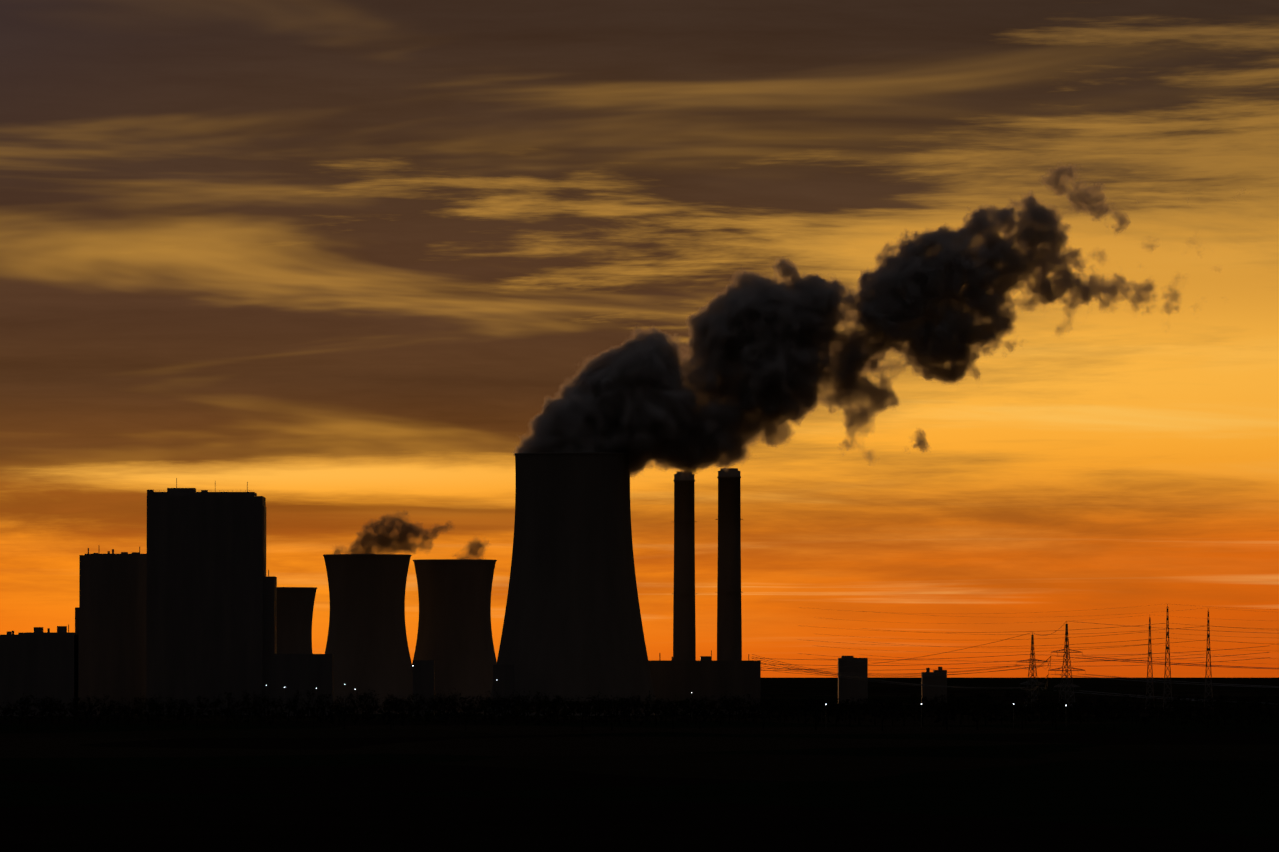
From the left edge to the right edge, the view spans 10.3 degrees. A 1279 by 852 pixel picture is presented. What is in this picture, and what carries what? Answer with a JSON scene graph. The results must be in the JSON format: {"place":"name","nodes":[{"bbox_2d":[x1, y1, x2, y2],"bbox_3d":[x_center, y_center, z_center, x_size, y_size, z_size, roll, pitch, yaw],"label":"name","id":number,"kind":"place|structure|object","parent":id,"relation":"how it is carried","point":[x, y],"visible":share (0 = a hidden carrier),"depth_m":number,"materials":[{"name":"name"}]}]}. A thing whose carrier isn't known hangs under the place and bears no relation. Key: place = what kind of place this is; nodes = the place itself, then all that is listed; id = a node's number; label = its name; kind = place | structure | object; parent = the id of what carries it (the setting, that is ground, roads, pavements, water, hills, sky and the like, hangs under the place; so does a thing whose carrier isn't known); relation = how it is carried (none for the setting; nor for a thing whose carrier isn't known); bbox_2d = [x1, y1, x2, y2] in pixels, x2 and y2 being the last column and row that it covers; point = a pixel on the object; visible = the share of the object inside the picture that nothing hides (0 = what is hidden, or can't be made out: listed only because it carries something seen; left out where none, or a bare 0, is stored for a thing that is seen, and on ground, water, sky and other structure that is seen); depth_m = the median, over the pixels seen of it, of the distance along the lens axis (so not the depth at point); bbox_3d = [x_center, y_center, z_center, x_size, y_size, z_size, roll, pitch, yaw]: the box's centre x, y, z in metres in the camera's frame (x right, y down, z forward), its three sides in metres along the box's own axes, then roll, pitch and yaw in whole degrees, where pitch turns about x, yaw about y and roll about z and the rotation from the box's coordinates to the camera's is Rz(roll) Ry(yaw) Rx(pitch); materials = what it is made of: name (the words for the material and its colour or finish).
{"place":"outdoors","nodes":[
{"label":"outdoors","id":0,"kind":"place"},
{"bbox_2d":[0,678,1278,851],"bbox_3d":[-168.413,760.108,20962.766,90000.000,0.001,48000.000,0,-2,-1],"label":"distant horizon land","id":1,"kind":"structure","parent":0,"point":[1155,784],"depth_m":2193.78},
{"bbox_2d":[0,626,78,715],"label":"block","id":2,"kind":"structure","parent":1,"relation":"on","point":[38,663],"depth_m":5470.05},
{"bbox_2d":[75,551,146,714],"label":"industrial building","id":3,"kind":"structure","parent":1,"relation":"on","point":[110,620],"depth_m":5641.44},
{"bbox_2d":[146,488,276,714],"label":"boiler house","id":4,"kind":"structure","parent":1,"relation":"on","point":[211,609],"depth_m":5573.21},
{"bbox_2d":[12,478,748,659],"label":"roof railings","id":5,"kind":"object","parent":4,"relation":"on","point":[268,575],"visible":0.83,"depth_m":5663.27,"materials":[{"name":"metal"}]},
{"bbox_2d":[277,587,316,653],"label":"cooling tower","id":6,"kind":"structure","parent":1,"relation":"on","point":[295,606],"depth_m":6145.83,"materials":[{"name":"concrete"}]},
{"bbox_2d":[323,554,412,713],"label":"cooling tower","id":7,"kind":"structure","parent":1,"relation":"on","point":[367,645],"depth_m":5744.10,"materials":[{"name":"concrete"}]},
{"bbox_2d":[273,654,514,715],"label":"low building","id":8,"kind":"structure","parent":1,"relation":"on","point":[302,674],"depth_m":5471.94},
{"bbox_2d":[404,559,496,713],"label":"cooling tower","id":9,"kind":"structure","parent":1,"relation":"on","point":[454,641],"depth_m":5795.91,"materials":[{"name":"concrete"}]},
{"bbox_2d":[483,452,661,715],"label":"cooling tower","id":10,"kind":"structure","parent":1,"relation":"on","point":[572,627],"depth_m":5533.93,"materials":[{"name":"concrete"}]},
{"bbox_2d":[0,688,1278,730],"bbox_3d":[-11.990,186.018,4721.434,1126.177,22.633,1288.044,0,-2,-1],"label":"tree line","id":11,"kind":"object","parent":1,"relation":"on","point":[496,704],"visible":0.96,"depth_m":4731.01,"materials":[{"name":"black plant"}]},
{"bbox_2d":[605,656,760,713],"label":"industrial building","id":12,"kind":"structure","parent":1,"relation":"on","point":[707,676],"depth_m":5674.29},
{"bbox_2d":[673,471,695,659],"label":"chimney","id":13,"kind":"object","parent":1,"relation":"on","point":[684,638],"visible":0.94,"depth_m":5720.41,"materials":[{"name":"concrete"}]},
{"bbox_2d":[715,468,742,659],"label":"chimney","id":14,"kind":"object","parent":1,"relation":"on","point":[729,628],"visible":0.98,"depth_m":5720.07,"materials":[{"name":"concrete"}]},
{"bbox_2d":[838,656,867,703],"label":"distant block","id":15,"kind":"structure","parent":1,"relation":"on","point":[851,687],"depth_m":7474.80,"materials":[{"name":"concrete"}]},
{"bbox_2d":[921,667,946,702],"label":"distant block","id":16,"kind":"structure","parent":1,"relation":"on","point":[929,678],"depth_m":7775.36,"materials":[{"name":"concrete"}]},
{"bbox_2d":[1017,633,1047,706],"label":"pylon donau","id":17,"kind":"object","parent":1,"relation":"on","point":[1035,662],"visible":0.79,"depth_m":6776.70,"materials":[{"name":"metal"}]},
{"bbox_2d":[752,604,1278,703],"bbox_3d":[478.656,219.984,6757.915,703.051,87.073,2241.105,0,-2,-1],"label":"power lines","id":18,"kind":"object","parent":17,"relation":"attached to","point":[869,674],"visible":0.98,"depth_m":6610.45,"materials":[{"name":"metal"}]},
{"bbox_2d":[1048,624,1084,709],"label":"pylon donau","id":19,"kind":"object","parent":1,"relation":"on","point":[1066,660],"visible":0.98,"depth_m":6277.29,"materials":[{"name":"metal"}]},
{"bbox_2d":[1145,617,1154,708],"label":"slim pylon","id":20,"kind":"object","parent":1,"relation":"on","point":[1150,656],"visible":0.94,"depth_m":6577.04,"materials":[{"name":"metal"}]},
{"bbox_2d":[1163,604,1172,710],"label":"slim pylon","id":21,"kind":"object","parent":1,"relation":"on","point":[1167,634],"visible":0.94,"depth_m":5977.20,"materials":[{"name":"metal"}]},
{"bbox_2d":[1204,612,1212,707],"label":"slim pylon","id":22,"kind":"object","parent":1,"relation":"on","point":[1208,635],"visible":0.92,"depth_m":6377.31,"materials":[{"name":"metal"}]},
{"bbox_2d":[0,0,1278,677],"label":"sky","id":23,"kind":"structure","parent":0,"point":[973,305],"materials":[{"name":"orange"}]}
]}

